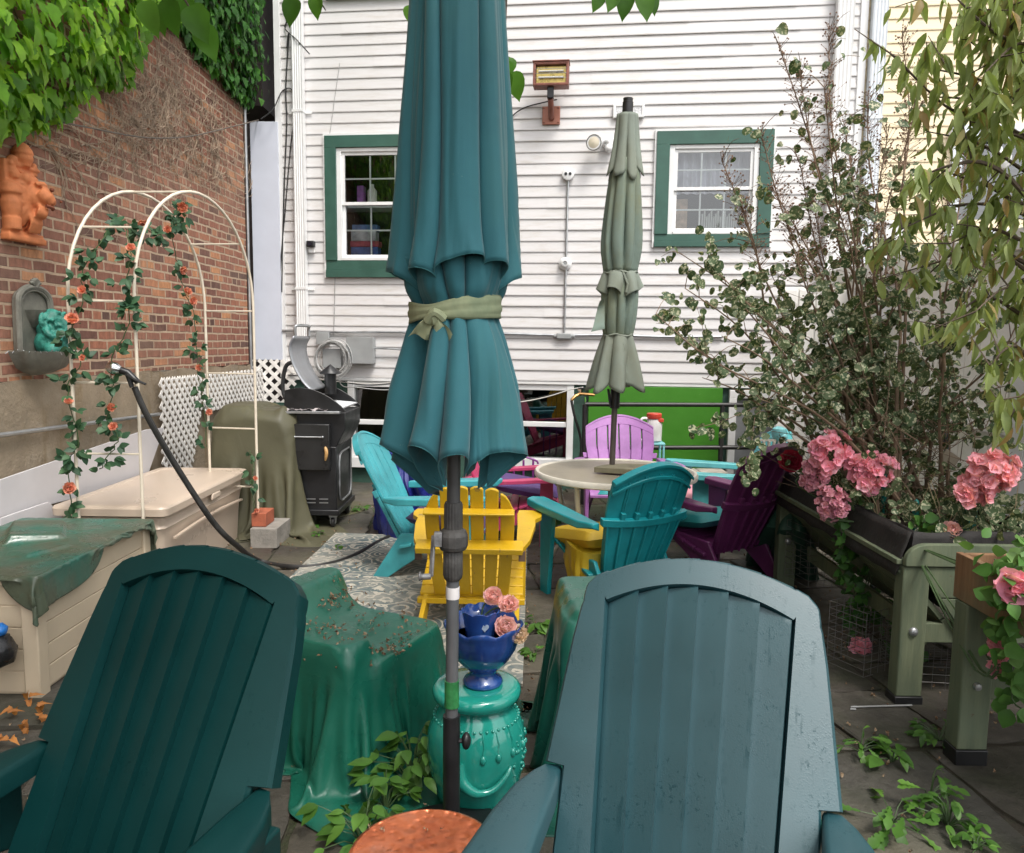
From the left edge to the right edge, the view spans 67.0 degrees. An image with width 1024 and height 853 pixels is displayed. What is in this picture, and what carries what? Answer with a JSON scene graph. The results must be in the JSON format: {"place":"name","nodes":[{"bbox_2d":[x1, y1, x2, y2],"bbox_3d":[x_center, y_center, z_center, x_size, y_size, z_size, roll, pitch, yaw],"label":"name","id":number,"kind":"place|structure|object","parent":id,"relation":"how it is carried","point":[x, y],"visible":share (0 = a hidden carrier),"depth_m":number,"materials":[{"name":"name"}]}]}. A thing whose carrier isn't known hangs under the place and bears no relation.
{"place":"outdoors","nodes":[
{"label":"outdoors","id":0,"kind":"place"},
{"bbox_2d":[240,0,287,401],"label":"alley wall","id":1,"kind":"structure","parent":0,"point":[258,111],"depth_m":8.28,"materials":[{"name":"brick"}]},
{"bbox_2d":[0,368,1023,852],"bbox_3d":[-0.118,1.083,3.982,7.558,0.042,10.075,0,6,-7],"label":"flagstone paving","id":2,"kind":"structure","parent":0,"point":[1000,788],"depth_m":3.02,"materials":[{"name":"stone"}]},
{"bbox_2d":[0,530,150,697],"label":"storage box","id":3,"kind":"object","parent":2,"relation":"on","point":[48,646],"visible":0.24,"depth_m":3.32,"materials":[{"name":"beige plastic"}]},
{"bbox_2d":[0,633,17,667],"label":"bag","id":4,"kind":"object","parent":3,"relation":"attached to","point":[8,649],"visible":0.93,"depth_m":3.10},
{"bbox_2d":[0,518,157,626],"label":"tarpaulin","id":5,"kind":"object","parent":3,"relation":"on","point":[45,563],"visible":0.97,"depth_m":3.53,"materials":[{"name":"plastic"}]},
{"bbox_2d":[0,0,252,517],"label":"brick building","id":6,"kind":"structure","parent":2,"relation":"on","point":[28,401],"depth_m":5.68,"materials":[{"name":"brick"}]},
{"bbox_2d":[0,502,62,525],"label":"board","id":7,"kind":"object","parent":6,"relation":"attached to","point":[43,510],"visible":0.38,"depth_m":4.41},
{"bbox_2d":[0,143,62,245],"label":"wall sculpture","id":8,"kind":"object","parent":6,"relation":"attached to","point":[27,199],"depth_m":4.38,"materials":[{"name":"ceramic"}]},
{"bbox_2d":[5,278,68,374],"bbox_3d":[-2.723,-0.587,4.555,0.254,0.570,0.482,1,6,3],"label":"wall fountain","id":9,"kind":"object","parent":6,"relation":"attached to","point":[32,300],"depth_m":4.48,"materials":[{"name":"stone"}]},
{"bbox_2d":[34,309,67,351],"bbox_3d":[-2.732,-0.556,4.598,0.202,0.286,0.208,1,6,3],"label":"figurine","id":10,"kind":"object","parent":9,"relation":"in","point":[51,322],"visible":0.67,"depth_m":4.53,"materials":[{"name":"ceramic"}]},
{"bbox_2d":[0,428,163,516],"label":"board","id":11,"kind":"object","parent":6,"relation":"attached to","point":[34,486],"visible":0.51,"depth_m":4.82,"materials":[{"name":"plastic"}]},
{"bbox_2d":[0,0,181,148],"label":"climbing vine","id":12,"kind":"object","parent":6,"relation":"attached to","point":[37,110],"visible":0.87,"depth_m":4.45,"materials":[{"name":"green plant"}]},
{"bbox_2d":[0,403,229,436],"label":"conduit","id":13,"kind":"object","parent":6,"relation":"attached to","point":[29,431],"visible":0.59,"depth_m":4.76,"materials":[{"name":"metal"}]},
{"bbox_2d":[25,1,252,252],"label":"dry vine","id":14,"kind":"object","parent":6,"relation":"attached to","point":[165,108],"visible":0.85,"depth_m":5.99,"materials":[{"name":"plant"}]},
{"bbox_2d":[158,369,264,467],"bbox_3d":[-2.674,0.045,7.110,0.026,1.087,2.191,1,6,3],"label":"lattice panel","id":15,"kind":"object","parent":6,"relation":"attached to","point":[186,399],"visible":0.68,"depth_m":6.49,"materials":[{"name":"white plastic"}]},
{"bbox_2d":[173,0,269,110],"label":"creeper","id":16,"kind":"object","parent":6,"relation":"attached to","point":[225,10],"visible":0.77,"depth_m":7.19,"materials":[{"name":"green plant"}]},
{"bbox_2d":[52,467,245,548],"bbox_3d":[-2.347,0.648,5.214,0.682,0.527,1.420,1,6,0],"label":"deck box","id":17,"kind":"object","parent":2,"relation":"on","point":[173,511],"visible":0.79,"depth_m":4.98,"materials":[{"name":"beige plastic"}]},
{"bbox_2d":[0,545,307,852],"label":"lounge chair","id":18,"kind":"object","parent":2,"relation":"on","point":[166,726],"visible":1,"depth_m":1.75,"materials":[{"name":"green plastic"}]},
{"bbox_2d":[66,190,258,518],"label":"garden arch","id":19,"kind":"structure","parent":2,"relation":"on","point":[105,198],"depth_m":4.54,"materials":[{"name":"beige metal"}]},
{"bbox_2d":[46,222,124,517],"bbox_3d":[-2.386,-0.302,4.349,0.269,1.723,0.391,3,7,21],"label":"rose garland","id":20,"kind":"object","parent":19,"relation":"attached to","point":[68,466],"visible":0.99,"depth_m":4.26,"materials":[{"name":"green plant"}]},
{"bbox_2d":[88,216,148,472],"bbox_3d":[-2.159,-0.471,4.314,0.327,1.433,0.398,1,6,0],"label":"rose garland","id":21,"kind":"object","parent":19,"relation":"hanging from","point":[130,302],"visible":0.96,"depth_m":4.22,"materials":[{"name":"green plant"}]},
{"bbox_2d":[104,199,212,448],"bbox_3d":[-2.214,-0.627,5.062,0.371,1.676,1.152,0,6,-4],"label":"rose garland","id":22,"kind":"object","parent":19,"relation":"attached to","point":[177,225],"visible":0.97,"depth_m":5.39,"materials":[{"name":"green plant"}]},
{"bbox_2d":[132,386,390,568],"bbox_3d":[-1.427,0.316,5.122,0.413,1.244,2.132,6,8,41],"label":"garden hose","id":23,"kind":"object","parent":2,"relation":"on","point":[183,477],"visible":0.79,"depth_m":4.44,"materials":[{"name":"black rubber"}]},
{"bbox_2d":[105,361,145,387],"bbox_3d":[-2.085,-0.281,4.195,0.226,0.143,0.072,1,6,0],"label":"hose nozzle","id":24,"kind":"object","parent":23,"relation":"attached to","point":[113,368],"visible":1,"depth_m":4.18,"materials":[{"name":"silver metal"}]},
{"bbox_2d":[250,518,289,547],"bbox_3d":[-1.791,0.789,5.746,0.190,0.145,0.350,1,6,0],"label":"cinder block","id":25,"kind":"object","parent":2,"relation":"on","point":[275,533],"depth_m":5.58,"materials":[{"name":"concrete"}]},
{"bbox_2d":[252,359,295,401],"bbox_3d":[-2.499,-0.058,8.169,0.465,1.313,0.012,1,6,0],"label":"lattice panel","id":26,"kind":"object","parent":2,"relation":"on","point":[275,376],"visible":0.12,"depth_m":8.12,"materials":[{"name":"white plastic"}]},
{"bbox_2d":[211,401,367,546],"bbox_3d":[-2.013,0.301,6.306,1.549,0.980,1.610,0,6,-6],"label":"grill cover","id":27,"kind":"object","parent":2,"relation":"on","point":[281,491],"visible":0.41,"depth_m":5.99,"materials":[{"name":"green fabric"}]},
{"bbox_2d":[284,324,359,526],"bbox_3d":[-1.575,-0.021,6.365,0.529,1.627,0.704,1,6,0],"label":"smoker grill","id":28,"kind":"object","parent":2,"relation":"on","point":[323,441],"visible":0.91,"depth_m":6.15,"materials":[{"name":"black metal"}]},
{"bbox_2d":[294,423,330,469],"bbox_3d":[-1.582,0.162,6.078,0.300,0.365,0.094,1,6,0],"label":"ash door","id":29,"kind":"structure","parent":28,"relation":"in","point":[312,441],"depth_m":6.06,"materials":[{"name":"metal"}]},
{"bbox_2d":[295,777,405,852],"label":"weed","id":30,"kind":"object","parent":2,"relation":"on","point":[331,831],"visible":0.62,"depth_m":2.28,"materials":[{"name":"green plant"}]},
{"bbox_2d":[347,763,423,826],"bbox_3d":[-0.399,1.169,2.476,0.231,0.144,0.251,-2,7,-24],"label":"weed","id":31,"kind":"object","parent":2,"relation":"on","point":[360,777],"visible":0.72,"depth_m":2.47,"materials":[{"name":"green plant"}]},
{"bbox_2d":[348,720,436,800],"bbox_3d":[-0.343,1.117,2.645,0.397,0.204,0.397,1,6,0],"label":"weed","id":32,"kind":"object","parent":2,"relation":"on","point":[417,770],"visible":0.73,"depth_m":2.56,"materials":[{"name":"green plant"}]},
{"bbox_2d":[136,0,658,101],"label":"overhanging tree","id":33,"kind":"object","parent":2,"relation":"on","point":[192,16],"visible":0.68,"depth_m":2.15,"materials":[{"name":"green plant"}]},
{"bbox_2d":[373,451,439,537],"bbox_3d":[-0.808,0.425,6.115,0.595,0.814,0.709,1,6,0],"label":"patio chair","id":34,"kind":"object","parent":2,"relation":"on","point":[381,524],"visible":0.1,"depth_m":5.88,"materials":[{"name":"blue plastic"}]},
{"bbox_2d":[283,567,531,846],"bbox_3d":[-0.599,0.899,2.909,1.127,0.559,1.110,4,7,25],"label":"furniture cover","id":35,"kind":"object","parent":2,"relation":"on","point":[353,705],"visible":0.51,"depth_m":2.64,"materials":[{"name":"fabric"}]},
{"bbox_2d":[290,533,527,686],"bbox_3d":[-0.657,0.978,4.674,1.550,0.026,2.620,1,6,0],"label":"rug","id":36,"kind":"object","parent":2,"relation":"on","point":[390,598],"visible":0.16,"depth_m":4.82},
{"bbox_2d":[352,431,502,576],"bbox_3d":[-0.570,0.494,5.043,0.926,0.912,0.770,2,6,8],"label":"patio chair","id":37,"kind":"object","parent":36,"relation":"on","point":[396,502],"visible":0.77,"depth_m":4.92,"materials":[{"name":"teal plastic"}]},
{"bbox_2d":[413,486,541,619],"bbox_3d":[-0.208,0.649,4.198,0.750,0.799,0.794,1,6,1],"label":"wooden chair","id":38,"kind":"object","parent":36,"relation":"on","point":[491,559],"visible":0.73,"depth_m":3.97,"materials":[{"name":"yellow paint"}]},
{"bbox_2d":[349,809,481,852],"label":"side table","id":39,"kind":"object","parent":2,"relation":"on","point":[405,832],"visible":0.83,"depth_m":1.81,"materials":[{"name":"orange metal"}]},
{"bbox_2d":[416,713,491,822],"bbox_3d":[-0.174,1.042,2.226,0.480,0.442,0.480,1,6,0],"label":"umbrella stand","id":40,"kind":"object","parent":2,"relation":"on","point":[452,740],"visible":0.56,"depth_m":2.20,"materials":[{"name":"black metal"}]},
{"bbox_2d":[379,0,527,717],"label":"patio umbrella","id":41,"kind":"object","parent":40,"relation":"on","point":[454,264],"visible":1,"depth_m":1.95,"materials":[{"name":"teal fabric"}]},
{"bbox_2d":[427,668,526,808],"bbox_3d":[-0.115,1.034,2.535,0.331,0.393,0.350,1,6,0],"label":"garden stool","id":42,"kind":"object","parent":2,"relation":"on","point":[492,763],"visible":0.84,"depth_m":2.42,"materials":[{"name":"teal ceramic"}]},
{"bbox_2d":[443,610,523,690],"bbox_3d":[-0.094,0.733,2.514,0.250,0.210,0.250,-2,7,-22],"label":"urn planter","id":43,"kind":"object","parent":42,"relation":"on","point":[482,659],"visible":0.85,"depth_m":2.43,"materials":[{"name":"ceramic"}]},
{"bbox_2d":[461,602,499,637],"bbox_3d":[-0.101,0.635,2.488,0.127,0.104,0.127,1,6,0],"label":"flower pot","id":44,"kind":"object","parent":43,"relation":"on","point":[476,623],"visible":0.77,"depth_m":2.45,"materials":[{"name":"ceramic"}]},
{"bbox_2d":[463,456,558,546],"bbox_3d":[-0.028,0.429,5.962,0.806,0.860,0.780,1,6,2],"label":"wooden chair","id":45,"kind":"object","parent":2,"relation":"on","point":[518,502],"visible":0.24,"depth_m":5.71,"materials":[{"name":"pink paint"}]},
{"bbox_2d":[495,473,557,497],"bbox_3d":[0.114,0.460,5.960,0.480,0.100,0.460,11,6,1],"label":"seat cushion","id":46,"kind":"object","parent":45,"relation":"on","point":[529,490],"visible":0.52,"depth_m":5.75,"materials":[{"name":"fabric"}]},
{"bbox_2d":[9,503,1023,852],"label":"dried blossoms","id":47,"kind":"object","parent":2,"relation":"on","point":[527,625],"visible":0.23,"depth_m":2.99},
{"bbox_2d":[273,0,868,489],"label":"house","id":48,"kind":"structure","parent":2,"relation":"on","point":[703,80],"depth_m":7.65,"materials":[{"name":"white"}]},
{"bbox_2d":[250,121,282,359],"bbox_3d":[-2.537,-1.899,7.992,0.281,2.412,0.025,1,6,0],"label":"panel","id":49,"kind":"object","parent":48,"relation":"attached to","point":[264,149],"visible":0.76,"depth_m":7.98,"materials":[{"name":"paint"}]},
{"bbox_2d":[346,337,375,363],"bbox_3d":[-1.553,-0.786,7.969,0.288,0.276,0.118,1,6,7],"label":"electrical box","id":50,"kind":"object","parent":48,"relation":"attached to","point":[363,350],"visible":0.94,"depth_m":7.91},
{"bbox_2d":[314,338,352,379],"bbox_3d":[-1.834,-0.695,7.934,0.407,0.431,0.063,1,6,7],"label":"cable coil","id":51,"kind":"object","parent":50,"relation":"hanging from","point":[342,347],"visible":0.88,"depth_m":7.92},
{"bbox_2d":[323,132,398,277],"bbox_3d":[-1.312,-2.236,7.867,1.221,1.433,0.115,1,6,7],"label":"window","id":52,"kind":"structure","parent":48,"relation":"in","point":[336,147],"depth_m":7.87,"materials":[{"name":"green paint"}]},
{"bbox_2d":[347,381,389,467],"bbox_3d":[-1.272,-0.020,8.143,0.916,0.911,0.150,1,6,7],"label":"window","id":53,"kind":"structure","parent":48,"relation":"in","point":[372,403],"depth_m":8.16,"materials":[{"name":"white glass"}]},
{"bbox_2d":[282,329,722,337],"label":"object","id":54,"kind":"object","parent":48,"relation":"attached to","point":[535,334],"visible":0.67,"depth_m":7.78,"materials":[{"name":"metal"}]},
{"bbox_2d":[515,384,573,465],"bbox_3d":[0.213,-0.001,7.966,0.835,0.873,0.150,1,6,7],"label":"window","id":55,"kind":"structure","parent":48,"relation":"in","point":[548,421],"depth_m":7.95,"materials":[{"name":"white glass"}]},
{"bbox_2d":[532,59,569,124],"bbox_3d":[0.378,-3.187,7.391,0.348,0.512,0.288,1,6,7],"label":"outdoor floodlight","id":56,"kind":"structure","parent":48,"relation":"attached to","point":[550,76],"depth_m":7.28,"materials":[{"name":"orange metal"}]},
{"bbox_2d":[553,168,574,338],"bbox_3d":[0.531,-1.702,7.655,0.220,1.663,0.060,1,6,7],"label":"conduit","id":57,"kind":"object","parent":48,"relation":"attached to","point":[567,174],"visible":1,"depth_m":7.66,"materials":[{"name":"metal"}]},
{"bbox_2d":[586,134,613,152],"bbox_3d":[0.852,-2.723,7.439,0.276,0.165,0.184,1,6,7],"label":"floodlight","id":58,"kind":"object","parent":48,"relation":"attached to","point":[595,142],"visible":0.94,"depth_m":7.39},
{"bbox_2d":[652,127,776,247],"bbox_3d":[1.938,-2.294,7.470,1.130,1.113,0.115,1,6,7],"label":"window","id":59,"kind":"structure","parent":48,"relation":"in","point":[669,143],"depth_m":7.43,"materials":[{"name":"green paint"}]},
{"bbox_2d":[700,211,736,227],"bbox_3d":[2.066,-2.023,7.755,0.345,0.246,0.140,1,6,7],"label":"dish rack","id":60,"kind":"object","parent":48,"relation":"in","point":[710,221],"visible":0.54,"depth_m":7.69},
{"bbox_2d":[734,398,773,473],"bbox_3d":[2.648,0.217,7.649,0.881,0.979,0.065,1,6,7],"label":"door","id":61,"kind":"structure","parent":48,"relation":"in","point":[740,429],"depth_m":7.68,"materials":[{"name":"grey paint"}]},
{"bbox_2d":[563,540,600,575],"bbox_3d":[0.433,0.819,4.528,0.260,0.343,0.421,1,6,0],"label":"pouf","id":62,"kind":"object","parent":2,"relation":"on","point":[576,558],"visible":0.36,"depth_m":4.35,"materials":[{"name":"yellow fabric"}]},
{"bbox_2d":[527,461,693,593],"bbox_3d":[0.614,0.584,4.488,0.790,0.882,0.844,-2,7,-27],"label":"patio chair","id":63,"kind":"object","parent":2,"relation":"on","point":[645,513],"visible":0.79,"depth_m":4.24,"materials":[{"name":"teal plastic"}]},
{"bbox_2d":[554,521,602,548],"bbox_3d":[0.530,0.641,4.614,0.500,0.130,0.500,-2,-3,-27],"label":"seat cushion","id":64,"kind":"object","parent":63,"relation":"on","point":[586,538],"visible":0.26,"depth_m":4.38,"materials":[{"name":"fabric"}]},
{"bbox_2d":[585,97,644,496],"bbox_3d":[0.675,-0.551,4.963,0.394,2.999,0.393,1,6,0],"label":"patio umbrella","id":65,"kind":"object","parent":2,"relation":"on","point":[616,367],"visible":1,"depth_m":4.83,"materials":[{"name":"green fabric"}]},
{"bbox_2d":[534,458,697,556],"bbox_3d":[0.672,0.626,5.097,1.060,0.685,1.060,1,6,0],"label":"round table","id":66,"kind":"object","parent":2,"relation":"on","point":[576,474],"visible":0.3,"depth_m":4.96,"materials":[{"name":"beige plastic"}]},
{"bbox_2d":[574,414,685,517],"bbox_3d":[0.915,0.380,6.353,0.850,0.892,0.848,1,6,0],"label":"patio chair","id":67,"kind":"object","parent":2,"relation":"on","point":[637,426],"visible":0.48,"depth_m":6.61,"materials":[{"name":"purple plastic"}]},
{"bbox_2d":[462,558,874,852],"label":"lounge chair","id":68,"kind":"object","parent":2,"relation":"on","point":[694,712],"visible":1,"depth_m":1.69,"materials":[{"name":"teal plastic"}]},
{"bbox_2d":[516,576,821,836],"bbox_3d":[0.459,0.903,2.760,1.087,0.609,0.906,1,6,0],"label":"furniture cover","id":69,"kind":"object","parent":2,"relation":"on","point":[569,596],"visible":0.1,"depth_m":2.67,"materials":[{"name":"fabric"}]},
{"bbox_2d":[580,402,762,503],"bbox_3d":[1.779,0.255,7.219,2.262,0.976,0.046,1,6,0],"label":"pipe railing","id":70,"kind":"object","parent":2,"relation":"on","point":[720,447],"visible":0.47,"depth_m":7.17,"materials":[{"name":"metal"}]},
{"bbox_2d":[665,428,791,503],"bbox_3d":[1.689,0.440,5.982,0.866,0.872,0.790,0,6,-2],"label":"patio chair","id":71,"kind":"object","parent":2,"relation":"on","point":[700,490],"visible":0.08,"depth_m":5.83,"materials":[{"name":"teal plastic"}]},
{"bbox_2d":[672,443,803,577],"bbox_3d":[1.355,0.519,4.938,0.810,0.932,0.907,-3,7,-34],"label":"patio chair","id":72,"kind":"object","parent":2,"relation":"on","point":[745,516],"visible":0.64,"depth_m":4.74,"materials":[{"name":"plastic"}]},
{"bbox_2d":[746,509,818,580],"bbox_3d":[1.787,0.666,5.003,0.416,0.638,0.858,1,6,0],"label":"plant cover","id":73,"kind":"object","parent":2,"relation":"on","point":[767,535],"visible":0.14,"depth_m":4.81,"materials":[{"name":"plastic"}]},
{"bbox_2d":[774,287,855,459],"bbox_3d":[2.678,-0.202,6.782,0.750,2.000,0.065,1,6,0],"label":"corner fence","id":74,"kind":"object","parent":2,"relation":"on","point":[799,292],"visible":0.09,"depth_m":6.69,"materials":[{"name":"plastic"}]},
{"bbox_2d":[827,593,893,677],"bbox_3d":[1.688,0.979,3.672,0.303,0.303,0.203,-3,7,-28],"label":"wire basket","id":75,"kind":"object","parent":2,"relation":"on","point":[869,624],"visible":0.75,"depth_m":3.63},
{"bbox_2d":[836,725,898,762],"bbox_3d":[1.302,1.178,2.837,0.212,0.116,0.143,1,6,0],"label":"weed","id":76,"kind":"object","parent":2,"relation":"on","point":[861,752],"visible":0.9,"depth_m":2.84,"materials":[{"name":"green plant"}]},
{"bbox_2d":[865,734,913,772],"bbox_3d":[1.358,1.194,2.838,0.218,0.101,0.256,1,6,0],"label":"weed","id":77,"kind":"object","parent":2,"relation":"on","point":[876,761],"visible":0.87,"depth_m":2.78,"materials":[{"name":"green plant"}]},
{"bbox_2d":[842,787,941,850],"bbox_3d":[1.202,1.232,2.460,0.382,0.167,0.350,1,6,0],"label":"weed","id":78,"kind":"object","parent":2,"relation":"on","point":[886,819],"visible":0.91,"depth_m":2.38,"materials":[{"name":"green plant"}]},
{"bbox_2d":[773,472,1023,704],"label":"raised planter","id":79,"kind":"object","parent":2,"relation":"on","point":[894,556],"visible":0.53,"depth_m":3.27,"materials":[{"name":"green wood"}]},
{"bbox_2d":[778,449,802,480],"bbox_3d":[1.642,0.255,4.383,0.386,0.274,0.110,-5,8,-43],"label":"peony","id":80,"kind":"object","parent":79,"relation":"on","point":[795,464],"visible":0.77,"depth_m":4.27,"materials":[{"name":"red plant"}]},
{"bbox_2d":[784,519,855,587],"bbox_3d":[1.826,0.742,4.577,0.303,0.343,0.253,-1,6,-11],"label":"wire basket","id":81,"kind":"object","parent":79,"relation":"on","point":[809,567],"visible":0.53,"depth_m":4.55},
{"bbox_2d":[795,460,848,511],"bbox_3d":[1.545,0.305,3.705,0.345,0.315,0.131,1,6,0],"label":"flower bunch","id":82,"kind":"object","parent":79,"relation":"on","point":[809,480],"visible":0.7,"depth_m":3.67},
{"bbox_2d":[807,428,854,510],"bbox_3d":[1.550,0.240,3.629,0.339,0.460,0.192,1,6,0],"label":"flower bunch","id":83,"kind":"object","parent":79,"relation":"on","point":[818,447],"visible":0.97,"depth_m":3.58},
{"bbox_2d":[814,483,853,522],"bbox_3d":[1.568,0.371,3.624,0.295,0.202,0.146,1,6,0],"label":"flower bunch","id":84,"kind":"object","parent":79,"relation":"on","point":[829,511],"visible":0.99,"depth_m":3.59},
{"bbox_2d":[652,11,1023,521],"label":"flowering shrub","id":85,"kind":"object","parent":79,"relation":"on","point":[871,371],"visible":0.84,"depth_m":3.78,"materials":[{"name":"green plant"}]},
{"bbox_2d":[688,399,804,495],"bbox_3d":[1.153,0.092,3.640,0.656,0.430,0.276,-1,6,-17],"label":"shrub spray","id":86,"kind":"object","parent":85,"relation":"attached to","point":[760,421],"visible":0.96,"depth_m":3.62,"materials":[{"name":"green plant"}]},
{"bbox_2d":[830,488,885,636],"bbox_3d":[1.722,0.674,3.901,0.243,0.786,0.450,5,8,36],"label":"ivy garland","id":87,"kind":"object","parent":79,"relation":"hanging from","point":[849,557],"visible":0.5,"depth_m":3.78,"materials":[{"name":"green plant"}]},
{"bbox_2d":[846,571,872,654],"bbox_3d":[1.734,0.831,3.803,0.152,0.753,0.128,1,6,0],"label":"flower bunch","id":88,"kind":"object","parent":79,"relation":"in","point":[859,643],"visible":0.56,"depth_m":3.82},
{"bbox_2d":[844,450,899,513],"bbox_3d":[1.667,0.290,3.576,0.256,0.373,0.165,1,6,0],"label":"flower bunch","id":89,"kind":"object","parent":79,"relation":"on","point":[862,473],"visible":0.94,"depth_m":3.53,"materials":[{"name":"plant"}]},
{"bbox_2d":[817,456,1023,542],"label":"planter greenery","id":90,"kind":"object","parent":79,"relation":"in","point":[995,513],"visible":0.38,"depth_m":3.41,"materials":[{"name":"green plant"}]},
{"bbox_2d":[908,510,946,532],"bbox_3d":[1.809,0.443,3.346,0.151,0.147,0.130,6,8,39],"label":"planter greenery","id":91,"kind":"object","parent":79,"relation":"in","point":[921,524],"visible":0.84,"depth_m":3.34,"materials":[{"name":"green plant"}]},
{"bbox_2d":[921,565,1008,678],"bbox_3d":[1.648,0.677,2.941,0.092,0.268,0.802,1,6,3],"label":"hose","id":92,"kind":"object","parent":79,"relation":"hanging from","point":[993,671],"visible":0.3,"depth_m":2.68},
{"bbox_2d":[953,479,995,529],"bbox_3d":[1.909,0.364,3.231,0.169,0.307,0.155,1,6,0],"label":"flower bunch","id":93,"kind":"object","parent":79,"relation":"on","point":[968,495],"visible":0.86,"depth_m":3.19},
{"bbox_2d":[957,447,1022,530],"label":"flower bunch","id":94,"kind":"object","parent":79,"relation":"on","point":[981,468],"visible":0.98,"depth_m":3.16,"materials":[{"name":"plant"}]},
{"bbox_2d":[824,220,1023,515],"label":"fence","id":95,"kind":"object","parent":2,"relation":"on","point":[965,361],"visible":0.08,"depth_m":5.06,"materials":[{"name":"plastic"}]},
{"bbox_2d":[903,718,945,747],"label":"weed","id":96,"kind":"object","parent":2,"relation":"on","point":[932,737],"visible":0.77,"depth_m":2.96,"materials":[{"name":"green plant"}]},
{"bbox_2d":[897,765,969,818],"bbox_3d":[1.387,1.200,2.514,0.237,0.149,0.134,-2,7,-20],"label":"weed","id":97,"kind":"object","parent":2,"relation":"on","point":[943,786],"visible":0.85,"depth_m":2.52,"materials":[{"name":"green plant"}]},
{"bbox_2d":[854,0,1023,264],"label":"house","id":98,"kind":"structure","parent":2,"relation":"on","point":[884,36],"depth_m":7.17,"materials":[{"name":"beige"}]},
{"bbox_2d":[943,124,1023,236],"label":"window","id":99,"kind":"structure","parent":98,"relation":"in","point":[1014,171],"depth_m":7.21,"materials":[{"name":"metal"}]},
{"bbox_2d":[855,0,1023,455],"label":"cherry tree","id":100,"kind":"object","parent":2,"relation":"on","point":[993,24],"visible":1,"depth_m":3.08,"materials":[{"name":"green plant"}]},
{"bbox_2d":[903,791,990,849],"bbox_3d":[1.359,1.217,2.418,0.154,0.096,0.227,-2,7,-21],"label":"weed","id":101,"kind":"object","parent":2,"relation":"on","point":[956,808],"visible":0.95,"depth_m":2.40,"materials":[{"name":"green plant"}]},
{"bbox_2d":[949,825,1001,852],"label":"weed","id":102,"kind":"object","parent":2,"relation":"on","point":[992,845],"visible":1,"depth_m":2.31,"materials":[{"name":"green plant"}]},
{"bbox_2d":[942,552,1023,765],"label":"box planter","id":103,"kind":"object","parent":2,"relation":"on","point":[971,695],"visible":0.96,"depth_m":2.77,"materials":[{"name":"green wood"}]},
{"bbox_2d":[924,549,1023,604],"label":"flower bunch","id":104,"kind":"object","parent":103,"relation":"in","point":[1002,585],"visible":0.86,"depth_m":2.44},
{"bbox_2d":[958,541,1023,727],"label":"flowering vine","id":105,"kind":"object","parent":103,"relation":"in","point":[1005,632],"visible":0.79,"depth_m":2.52,"materials":[{"name":"green plant"}]},
{"bbox_2d":[594,464,645,473],"bbox_3d":[0.826,0.276,4.978,0.553,0.036,0.254,3,7,18],"label":"umbrella base","id":106,"kind":"object","parent":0,"point":[617,468],"visible":0.46,"depth_m":4.93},
{"bbox_2d":[678,506,721,527],"bbox_3d":[1.233,0.594,5.125,0.500,0.100,0.520,-3,-1,-34],"label":"seat cushion","id":107,"kind":"object","parent":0,"point":[693,519],"visible":0.37,"depth_m":4.86,"materials":[{"name":"fabric"}]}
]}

